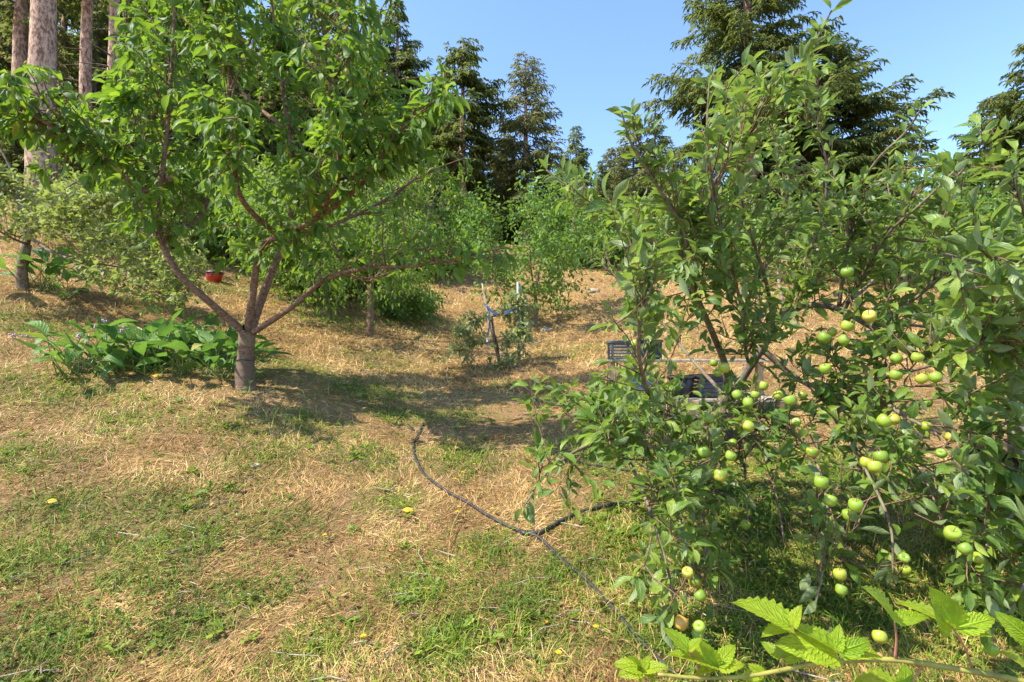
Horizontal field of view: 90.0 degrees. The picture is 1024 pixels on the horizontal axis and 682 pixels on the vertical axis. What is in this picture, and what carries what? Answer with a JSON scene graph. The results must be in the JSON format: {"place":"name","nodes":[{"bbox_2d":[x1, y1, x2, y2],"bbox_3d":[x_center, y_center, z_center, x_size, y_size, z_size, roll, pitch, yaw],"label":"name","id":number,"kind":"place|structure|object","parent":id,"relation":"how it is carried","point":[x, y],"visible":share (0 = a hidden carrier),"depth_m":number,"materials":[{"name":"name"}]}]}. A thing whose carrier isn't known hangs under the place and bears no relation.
{"place":"outdoors","nodes":[
{"label":"outdoors","id":0,"kind":"place"},
{"bbox_2d":[0,197,1023,681],"bbox_3d":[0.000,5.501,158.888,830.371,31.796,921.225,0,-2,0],"label":"ground","id":1,"kind":"structure","parent":0,"point":[514,413],"depth_m":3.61,"materials":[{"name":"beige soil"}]},
{"bbox_2d":[0,107,23,198],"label":"fir tree","id":2,"kind":"object","parent":1,"relation":"on","point":[15,147],"visible":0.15,"depth_m":18.01,"materials":[{"name":"green plant"}]},
{"bbox_2d":[0,1,78,102],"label":"fir tree","id":3,"kind":"object","parent":1,"relation":"on","point":[6,42],"visible":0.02,"depth_m":22.80,"materials":[{"name":"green plant"}]},
{"bbox_2d":[23,0,57,222],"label":"fir tree","id":4,"kind":"object","parent":1,"relation":"on","point":[42,47],"visible":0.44,"depth_m":14.48,"materials":[{"name":"brown plant"}]},
{"bbox_2d":[0,0,95,180],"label":"fir tree","id":5,"kind":"object","parent":1,"relation":"on","point":[18,19],"visible":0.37,"depth_m":20.20,"materials":[{"name":"brown plant"}]},
{"bbox_2d":[0,24,96,182],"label":"fir tree","id":6,"kind":"object","parent":1,"relation":"on","point":[61,30],"visible":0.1,"depth_m":19.18,"materials":[{"name":"green plant"}]},
{"bbox_2d":[0,0,98,75],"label":"fir tree","id":7,"kind":"object","parent":1,"relation":"on","point":[6,67],"visible":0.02,"depth_m":23.43,"materials":[{"name":"green plant"}]},
{"bbox_2d":[0,246,99,290],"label":"comfrey plant","id":8,"kind":"object","parent":1,"relation":"on","point":[55,266],"visible":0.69,"depth_m":7.36,"materials":[{"name":"green plant"}]},
{"bbox_2d":[28,0,107,95],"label":"fir tree","id":9,"kind":"object","parent":1,"relation":"on","point":[66,24],"visible":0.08,"depth_m":22.41,"materials":[{"name":"green plant"}]},
{"bbox_2d":[42,267,100,298],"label":"comfrey plant","id":10,"kind":"object","parent":1,"relation":"on","point":[66,275],"visible":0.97,"depth_m":7.19,"materials":[{"name":"green plant"}]},
{"bbox_2d":[56,96,90,189],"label":"fir tree","id":11,"kind":"object","parent":1,"relation":"on","point":[76,167],"visible":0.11,"depth_m":17.14,"materials":[{"name":"green plant"}]},
{"bbox_2d":[0,146,175,244],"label":"bush","id":12,"kind":"object","parent":1,"relation":"on","point":[32,182],"visible":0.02,"depth_m":12.03,"materials":[{"name":"green plant"}]},
{"bbox_2d":[56,0,138,173],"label":"fir tree","id":13,"kind":"object","parent":1,"relation":"on","point":[99,38],"visible":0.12,"depth_m":19.97,"materials":[{"name":"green plant"}]},
{"bbox_2d":[60,0,135,92],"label":"fir tree","id":14,"kind":"object","parent":1,"relation":"on","point":[98,27],"depth_m":26.82,"materials":[{"name":"green plant"}]},
{"bbox_2d":[57,0,145,119],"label":"fir tree","id":15,"kind":"object","parent":1,"relation":"on","point":[85,48],"visible":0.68,"depth_m":18.18,"materials":[{"name":"brown plant"}]},
{"bbox_2d":[0,148,210,316],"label":"apple tree","id":16,"kind":"object","parent":1,"relation":"on","point":[156,269],"visible":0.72,"depth_m":6.52,"materials":[{"name":"green plant"}]},
{"bbox_2d":[75,0,157,131],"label":"fir tree","id":17,"kind":"object","parent":1,"relation":"on","point":[110,53],"visible":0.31,"depth_m":17.15,"materials":[{"name":"brown plant"}]},
{"bbox_2d":[81,47,188,213],"bbox_3d":[-11.979,-6.488,16.701,3.246,6.119,2.906,-1,-2,23],"label":"fir tree","id":18,"kind":"object","parent":1,"relation":"on","point":[154,117],"visible":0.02,"depth_m":16.67,"materials":[{"name":"green plant"}]},
{"bbox_2d":[100,0,174,84],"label":"fir tree","id":19,"kind":"object","parent":1,"relation":"on","point":[146,11],"visible":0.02,"depth_m":28.17,"materials":[{"name":"green plant"}]},
{"bbox_2d":[44,156,239,264],"bbox_3d":[-8.883,-3.222,12.924,3.594,2.924,4.606,0,-2,0],"label":"bush","id":20,"kind":"object","parent":1,"relation":"on","point":[104,221],"visible":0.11,"depth_m":12.35,"materials":[{"name":"green plant"}]},
{"bbox_2d":[8,309,294,379],"bbox_3d":[-3.886,0.037,5.612,2.061,0.875,2.324,-1,-2,45],"label":"comfrey plant","id":21,"kind":"object","parent":1,"relation":"on","point":[205,343],"visible":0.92,"depth_m":5.32,"materials":[{"name":"green plant"}]},
{"bbox_2d":[127,2,217,159],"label":"fir tree","id":22,"kind":"object","parent":1,"relation":"on","point":[186,26],"visible":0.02,"depth_m":25.90,"materials":[{"name":"green plant"}]},
{"bbox_2d":[80,139,268,239],"bbox_3d":[-9.896,-4.177,15.511,5.495,3.649,5.476,0,-2,0],"label":"fruit tree","id":23,"kind":"object","parent":1,"relation":"on","point":[189,173],"depth_m":14.61,"materials":[{"name":"green plant"}]},
{"bbox_2d":[158,113,193,182],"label":"fir tree","id":24,"kind":"object","parent":1,"relation":"on","point":[170,131],"visible":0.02,"depth_m":21.19,"materials":[{"name":"green plant"}]},
{"bbox_2d":[175,77,220,172],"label":"fir tree","id":25,"kind":"object","parent":1,"relation":"on","point":[205,80],"visible":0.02,"depth_m":24.16,"materials":[{"name":"green plant"}]},
{"bbox_2d":[152,151,272,263],"bbox_3d":[-7.819,-3.443,14.323,4.291,3.005,3.935,1,-2,-40],"label":"bush","id":26,"kind":"object","parent":1,"relation":"on","point":[217,232],"visible":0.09,"depth_m":13.31,"materials":[{"name":"green plant"}]},
{"bbox_2d":[205,271,223,282],"bbox_3d":[-6.642,-1.425,11.423,0.360,0.225,0.382,0,-2,0],"label":"plastic tub","id":27,"kind":"object","parent":1,"relation":"on","point":[210,276],"visible":0.88,"depth_m":11.30,"materials":[{"name":"red plastic"}]},
{"bbox_2d":[182,24,254,171],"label":"fir tree","id":28,"kind":"object","parent":1,"relation":"on","point":[237,90],"depth_m":26.61,"materials":[{"name":"green plant"}]},
{"bbox_2d":[216,124,259,198],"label":"fir tree","id":29,"kind":"object","parent":1,"relation":"on","point":[239,144],"visible":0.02,"depth_m":20.05,"materials":[{"name":"green plant"}]},
{"bbox_2d":[186,150,318,264],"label":"fruit tree","id":30,"kind":"object","parent":1,"relation":"on","point":[263,171],"visible":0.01,"depth_m":14.12,"materials":[{"name":"green plant"}]},
{"bbox_2d":[237,42,279,184],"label":"fir tree","id":31,"kind":"object","parent":1,"relation":"on","point":[255,49],"visible":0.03,"depth_m":30.18,"materials":[{"name":"green plant"}]},
{"bbox_2d":[0,0,518,391],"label":"cherry tree","id":32,"kind":"object","parent":1,"relation":"on","point":[100,145],"visible":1,"depth_m":4.48,"materials":[{"name":"green plant"}]},
{"bbox_2d":[246,89,286,180],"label":"fir tree","id":33,"kind":"object","parent":1,"relation":"on","point":[269,103],"visible":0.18,"depth_m":26.03,"materials":[{"name":"green plant"}]},
{"bbox_2d":[223,228,314,287],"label":"bush","id":34,"kind":"object","parent":1,"relation":"on","point":[244,268],"visible":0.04,"depth_m":12.57,"materials":[{"name":"green plant"}]},
{"bbox_2d":[240,19,320,185],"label":"fir tree","id":35,"kind":"object","parent":1,"relation":"on","point":[313,114],"visible":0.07,"depth_m":27.11,"materials":[{"name":"green plant"}]},
{"bbox_2d":[256,0,313,151],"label":"fir tree","id":36,"kind":"object","parent":1,"relation":"on","point":[295,18],"visible":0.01,"depth_m":34.71,"materials":[{"name":"green plant"}]},
{"bbox_2d":[188,164,387,305],"bbox_3d":[-4.501,-2.290,11.264,3.639,3.075,4.794,0,-2,0],"label":"fruit tree","id":37,"kind":"object","parent":1,"relation":"on","point":[342,250],"visible":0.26,"depth_m":10.32,"materials":[{"name":"green plant"}]},
{"bbox_2d":[260,0,341,101],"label":"fir tree","id":38,"kind":"object","parent":1,"relation":"on","point":[310,21],"visible":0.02,"depth_m":38.30,"materials":[{"name":"green plant"}]},
{"bbox_2d":[276,1,367,147],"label":"fir tree","id":39,"kind":"object","parent":1,"relation":"on","point":[342,55],"visible":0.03,"depth_m":32.40,"materials":[{"name":"green plant"}]},
{"bbox_2d":[294,42,356,177],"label":"fir tree","id":40,"kind":"object","parent":1,"relation":"on","point":[308,101],"visible":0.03,"depth_m":29.92,"materials":[{"name":"green plant"}]},
{"bbox_2d":[299,101,354,191],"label":"fir tree","id":41,"kind":"object","parent":1,"relation":"on","point":[316,156],"visible":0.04,"depth_m":25.19,"materials":[{"name":"green plant"}]},
{"bbox_2d":[260,171,397,247],"bbox_3d":[-6.320,-3.932,17.796,5.567,3.199,4.800,1,-2,-35],"label":"bush","id":42,"kind":"object","parent":1,"relation":"on","point":[279,186],"visible":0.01,"depth_m":17.24,"materials":[{"name":"green plant"}]},
{"bbox_2d":[208,105,488,336],"bbox_3d":[-2.551,-2.092,9.493,4.456,4.113,4.508,-1,-2,28],"label":"cherry tree","id":43,"kind":"object","parent":1,"relation":"on","point":[370,291],"visible":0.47,"depth_m":8.97,"materials":[{"name":"green plant"}]},
{"bbox_2d":[341,73,392,196],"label":"fir tree","id":44,"kind":"object","parent":1,"relation":"on","point":[351,155],"visible":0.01,"depth_m":30.50,"materials":[{"name":"green plant"}]},
{"bbox_2d":[310,223,425,298],"bbox_3d":[-4.073,-2.006,13.515,3.673,2.203,3.993,0,-2,0],"label":"bush","id":45,"kind":"object","parent":1,"relation":"on","point":[364,286],"visible":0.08,"depth_m":12.94,"materials":[{"name":"green plant"}]},
{"bbox_2d":[347,0,457,229],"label":"fir tree","id":46,"kind":"object","parent":1,"relation":"on","point":[403,62],"visible":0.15,"depth_m":30.02,"materials":[{"name":"green plant"}]},
{"bbox_2d":[349,165,455,249],"bbox_3d":[-4.567,-4.529,18.849,5.101,4.051,6.471,0,-2,0],"label":"bush","id":47,"kind":"object","parent":1,"relation":"on","point":[417,208],"visible":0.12,"depth_m":17.29,"materials":[{"name":"green plant"}]},
{"bbox_2d":[362,277,448,325],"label":"bush","id":48,"kind":"object","parent":1,"relation":"on","point":[414,307],"visible":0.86,"depth_m":11.10,"materials":[{"name":"green plant"}]},
{"bbox_2d":[390,219,484,279],"bbox_3d":[-2.368,-3.029,16.905,3.483,2.232,3.847,1,-2,-23],"label":"bush","id":49,"kind":"object","parent":1,"relation":"on","point":[441,253],"visible":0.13,"depth_m":16.25,"materials":[{"name":"green plant"}]},
{"bbox_2d":[384,171,517,250],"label":"fruit tree","id":50,"kind":"object","parent":1,"relation":"on","point":[460,205],"visible":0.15,"depth_m":18.53,"materials":[{"name":"green plant"}]},
{"bbox_2d":[432,105,469,212],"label":"fir tree","id":51,"kind":"object","parent":1,"relation":"on","point":[437,133],"visible":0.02,"depth_m":34.95,"materials":[{"name":"green plant"}]},
{"bbox_2d":[407,36,514,206],"bbox_3d":[-2.717,-10.556,27.495,5.722,10.759,5.507,0,-2,0],"label":"fir tree","id":52,"kind":"object","parent":1,"relation":"on","point":[458,132],"visible":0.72,"depth_m":26.93,"materials":[{"name":"green plant"}]},
{"bbox_2d":[447,490,504,561],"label":"dry stalk","id":53,"kind":"object","parent":1,"relation":"on","point":[458,514],"visible":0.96,"depth_m":3.27,"materials":[{"name":"plant"}]},
{"bbox_2d":[434,286,537,371],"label":"apple sapling","id":54,"kind":"object","parent":1,"relation":"on","point":[522,334],"visible":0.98,"depth_m":7.94,"materials":[{"name":"green plant"}]},
{"bbox_2d":[466,126,510,242],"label":"fir tree","id":55,"kind":"object","parent":1,"relation":"on","point":[487,176],"visible":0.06,"depth_m":34.07,"materials":[{"name":"green plant"}]},
{"bbox_2d":[481,283,497,361],"bbox_3d":[-0.331,-0.215,8.250,0.329,1.445,0.089,0,-2,0],"label":"wooden stake","id":56,"kind":"object","parent":1,"relation":"on","point":[488,320],"visible":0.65,"depth_m":8.23,"materials":[{"name":"brown wood"}]},
{"bbox_2d":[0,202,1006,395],"bbox_3d":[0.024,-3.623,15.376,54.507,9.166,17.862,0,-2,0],"label":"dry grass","id":57,"kind":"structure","parent":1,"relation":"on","point":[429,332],"depth_m":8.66,"materials":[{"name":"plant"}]},
{"bbox_2d":[487,154,519,242],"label":"fir tree","id":58,"kind":"object","parent":1,"relation":"on","point":[501,202],"visible":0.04,"depth_m":35.79,"materials":[{"name":"green plant"}]},
{"bbox_2d":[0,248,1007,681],"bbox_3d":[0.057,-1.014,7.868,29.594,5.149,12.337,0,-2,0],"label":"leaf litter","id":59,"kind":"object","parent":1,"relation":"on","point":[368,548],"visible":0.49,"depth_m":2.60,"materials":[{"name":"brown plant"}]},
{"bbox_2d":[0,237,1021,681],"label":"weeds","id":60,"kind":"object","parent":1,"relation":"on","point":[570,613],"visible":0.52,"depth_m":2.58,"materials":[{"name":"green plant"}]},
{"bbox_2d":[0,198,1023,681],"bbox_3d":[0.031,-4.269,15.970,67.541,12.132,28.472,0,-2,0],"label":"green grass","id":61,"kind":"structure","parent":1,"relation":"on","point":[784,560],"depth_m":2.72,"materials":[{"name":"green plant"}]},
{"bbox_2d":[0,274,1023,681],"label":"clover","id":62,"kind":"object","parent":1,"relation":"on","point":[430,568],"visible":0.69,"depth_m":2.53,"materials":[{"name":"green plant"}]},
{"bbox_2d":[502,189,521,244],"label":"fir tree","id":63,"kind":"object","parent":1,"relation":"on","point":[508,238],"visible":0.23,"depth_m":33.83,"materials":[{"name":"green plant"}]},
{"bbox_2d":[517,282,519,359],"bbox_3d":[0.107,-0.242,8.392,0.047,1.433,0.165,0,-2,10],"label":"white stake","id":64,"kind":"object","parent":1,"relation":"on","point":[518,346],"visible":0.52,"depth_m":8.34,"materials":[{"name":"metal"}]},
{"bbox_2d":[485,304,516,348],"bbox_3d":[-0.171,-0.239,8.196,0.535,0.725,0.086,0,-2,-14],"label":"tie tape","id":65,"kind":"object","parent":64,"relation":"attached to","point":[495,313],"visible":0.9,"depth_m":8.16,"materials":[{"name":"blue plastic"}]},
{"bbox_2d":[434,160,616,326],"bbox_3d":[0.497,-2.425,12.275,4.596,4.245,4.970,0,-2,0],"label":"fruit tree","id":66,"kind":"object","parent":1,"relation":"on","point":[539,243],"visible":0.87,"depth_m":11.79,"materials":[{"name":"green plant"}]},
{"bbox_2d":[468,51,584,244],"bbox_3d":[0.964,-10.924,29.290,7.376,11.292,6.991,0,-2,0],"label":"fir tree","id":67,"kind":"object","parent":1,"relation":"on","point":[532,120],"visible":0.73,"depth_m":28.55,"materials":[{"name":"green plant"}]},
{"bbox_2d":[412,422,688,681],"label":"irrigation hose","id":68,"kind":"object","parent":1,"relation":"on","point":[588,581],"visible":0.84,"depth_m":3.12,"materials":[{"name":"black plastic"}]},
{"bbox_2d":[503,178,635,263],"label":"fruit tree","id":69,"kind":"object","parent":1,"relation":"on","point":[562,216],"visible":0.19,"depth_m":18.30,"materials":[{"name":"green plant"}]},
{"bbox_2d":[551,125,595,204],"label":"fir tree","id":70,"kind":"object","parent":1,"relation":"on","point":[581,157],"visible":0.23,"depth_m":43.97,"materials":[{"name":"green plant"}]},
{"bbox_2d":[559,223,626,267],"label":"bush","id":71,"kind":"object","parent":1,"relation":"on","point":[619,253],"visible":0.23,"depth_m":17.65,"materials":[{"name":"green plant"}]},
{"bbox_2d":[590,178,609,219],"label":"fir tree","id":72,"kind":"object","parent":1,"relation":"on","point":[599,188],"visible":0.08,"depth_m":40.09,"materials":[{"name":"green plant"}]},
{"bbox_2d":[590,160,613,200],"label":"fir tree","id":73,"kind":"object","parent":1,"relation":"on","point":[601,166],"visible":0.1,"depth_m":41.19,"materials":[{"name":"green plant"}]},
{"bbox_2d":[598,189,612,224],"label":"fir tree","id":74,"kind":"object","parent":1,"relation":"on","point":[610,196],"visible":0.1,"depth_m":34.12,"materials":[{"name":"green plant"}]},
{"bbox_2d":[595,148,620,197],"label":"fir tree","id":75,"kind":"object","parent":1,"relation":"on","point":[610,163],"visible":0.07,"depth_m":46.12,"materials":[{"name":"green plant"}]},
{"bbox_2d":[569,451,649,489],"bbox_3d":[0.893,1.013,4.047,0.331,0.144,1.092,1,-2,-35],"label":"drip hose","id":76,"kind":"object","parent":1,"relation":"on","point":[580,461],"visible":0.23,"depth_m":4.12,"materials":[{"name":"black plastic"}]},
{"bbox_2d":[607,156,636,208],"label":"fir tree","id":77,"kind":"object","parent":1,"relation":"on","point":[620,168],"visible":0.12,"depth_m":40.15,"materials":[{"name":"green plant"}]},
{"bbox_2d":[622,177,644,217],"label":"fir tree","id":78,"kind":"object","parent":1,"relation":"on","point":[629,190],"visible":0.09,"depth_m":38.02,"materials":[{"name":"green plant"}]},
{"bbox_2d":[608,114,660,205],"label":"fir tree","id":79,"kind":"object","parent":1,"relation":"on","point":[637,174],"visible":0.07,"depth_m":47.85,"materials":[{"name":"green plant"}]},
{"bbox_2d":[586,184,702,243],"bbox_3d":[5.211,-4.554,20.421,5.504,3.542,4.483,0,-2,0],"label":"bush","id":80,"kind":"object","parent":1,"relation":"on","point":[655,217],"visible":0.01,"depth_m":19.44,"materials":[{"name":"green plant"}]},
{"bbox_2d":[627,113,683,204],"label":"fir tree","id":81,"kind":"object","parent":1,"relation":"on","point":[664,140],"visible":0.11,"depth_m":48.01,"materials":[{"name":"green plant"}]},
{"bbox_2d":[654,165,691,216],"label":"fir tree","id":82,"kind":"object","parent":1,"relation":"on","point":[671,170],"visible":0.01,"depth_m":36.02,"materials":[{"name":"green plant"}]},
{"bbox_2d":[665,400,698,422],"bbox_3d":[1.701,0.715,5.113,0.340,0.240,0.030,0,-2,-6],"label":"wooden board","id":83,"kind":"object","parent":1,"relation":"on","point":[691,412],"visible":0.3,"depth_m":5.11,"materials":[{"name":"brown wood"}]},
{"bbox_2d":[608,359,784,420],"bbox_3d":[1.948,0.534,5.476,1.770,0.674,0.573,0,-2,0],"label":"potting bench","id":84,"kind":"object","parent":1,"relation":"on","point":[759,371],"visible":0.25,"depth_m":5.49,"materials":[{"name":"grey wood"}]},
{"bbox_2d":[606,341,633,358],"bbox_3d":[1.193,0.099,5.630,0.264,0.202,0.264,0,-2,0],"label":"plastic crate","id":85,"kind":"object","parent":84,"relation":"on","point":[612,346],"visible":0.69,"depth_m":5.51,"materials":[{"name":"grey plastic"}]},
{"bbox_2d":[631,340,662,358],"bbox_3d":[1.483,0.094,5.630,0.284,0.212,0.264,0,-2,0],"label":"storage bin","id":86,"kind":"object","parent":84,"relation":"on","point":[657,352],"visible":0.12,"depth_m":5.51,"materials":[{"name":"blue plastic"}]},
{"bbox_2d":[689,374,736,397],"bbox_3d":[2.113,0.471,5.410,0.384,0.232,0.324,0,-2,0],"label":"plastic crate","id":87,"kind":"object","parent":84,"relation":"on","point":[709,385],"visible":0.32,"depth_m":5.27,"materials":[{"name":"black plastic"}]},
{"bbox_2d":[617,182,800,275],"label":"fruit tree","id":88,"kind":"object","parent":1,"relation":"on","point":[742,244],"visible":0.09,"depth_m":14.65,"materials":[{"name":"green plant"}]},
{"bbox_2d":[691,147,734,247],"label":"fir tree","id":89,"kind":"object","parent":1,"relation":"on","point":[704,187],"depth_m":41.76,"materials":[{"name":"green plant"}]},
{"bbox_2d":[722,430,757,439],"bbox_3d":[2.051,0.856,4.661,0.272,0.060,0.212,0,-2,0],"label":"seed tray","id":90,"kind":"object","parent":1,"relation":"on","point":[727,437],"visible":0.34,"depth_m":4.56,"materials":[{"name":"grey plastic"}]},
{"bbox_2d":[630,0,885,236],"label":"fir tree","id":91,"kind":"object","parent":1,"relation":"on","point":[723,19],"visible":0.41,"depth_m":20.78,"materials":[{"name":"green plant"}]},
{"bbox_2d":[509,0,1023,649],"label":"apple tree","id":92,"kind":"object","parent":1,"relation":"on","point":[869,238],"visible":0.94,"depth_m":2.45,"materials":[{"name":"green plant"}]},
{"bbox_2d":[606,240,934,281],"bbox_3d":[7.505,-2.663,15.749,10.662,3.058,0.866,-1,-2,40],"label":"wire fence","id":93,"kind":"object","parent":1,"relation":"on","point":[904,278],"visible":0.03,"depth_m":13.98,"materials":[{"name":"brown metal"}]},
{"bbox_2d":[612,584,1023,681],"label":"bramble shoot","id":94,"kind":"object","parent":1,"relation":"on","point":[813,645],"visible":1,"depth_m":1.23,"materials":[{"name":"plant"}]},
{"bbox_2d":[713,24,955,255],"bbox_3d":[14.518,-8.626,23.431,10.626,11.333,10.364,-1,-2,29],"label":"fir tree","id":95,"kind":"object","parent":1,"relation":"on","point":[860,107],"visible":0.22,"depth_m":21.15,"materials":[{"name":"green plant"}]},
{"bbox_2d":[765,149,1023,286],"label":"fruit tree","id":96,"kind":"object","parent":1,"relation":"on","point":[989,203],"visible":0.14,"depth_m":12.09,"materials":[{"name":"green plant"}]},
{"bbox_2d":[838,191,1023,284],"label":"bush","id":97,"kind":"object","parent":1,"relation":"on","point":[919,271],"visible":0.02,"depth_m":12.98,"materials":[{"name":"green plant"}]},
{"bbox_2d":[921,113,1023,656],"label":"apple tree","id":98,"kind":"object","parent":1,"relation":"on","point":[957,302],"visible":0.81,"depth_m":2.01,"materials":[{"name":"green plant"}]},
{"bbox_2d":[931,95,1023,246],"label":"fir tree","id":99,"kind":"object","parent":1,"relation":"on","point":[970,155],"visible":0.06,"depth_m":27.38,"materials":[{"name":"green plant"}]},
{"bbox_2d":[951,42,1023,246],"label":"fir tree","id":100,"kind":"object","parent":1,"relation":"on","point":[1014,109],"visible":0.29,"depth_m":24.55,"materials":[{"name":"green plant"}]},
{"bbox_2d":[969,445,1023,545],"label":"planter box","id":101,"kind":"object","parent":1,"relation":"on","point":[1015,461],"visible":0.02,"depth_m":2.96,"materials":[{"name":"brown wood"}]},
{"bbox_2d":[1005,323,1023,454],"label":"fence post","id":102,"kind":"object","parent":1,"relation":"on","point":[1009,446],"depth_m":3.04,"materials":[{"name":"brown wood"}]},
{"bbox_2d":[13,0,1023,246],"label":"sky","id":103,"kind":"structure","parent":0,"point":[598,56],"materials":[{"name":"blue"}]},
{"bbox_2d":[667,375,695,397],"bbox_3d":[1.783,0.476,5.390,0.292,0.222,0.288,0,-2,0],"label":"plant pot","id":104,"kind":"object","parent":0,"point":[687,384],"visible":0.69,"depth_m":5.28,"materials":[{"name":"black plastic"}]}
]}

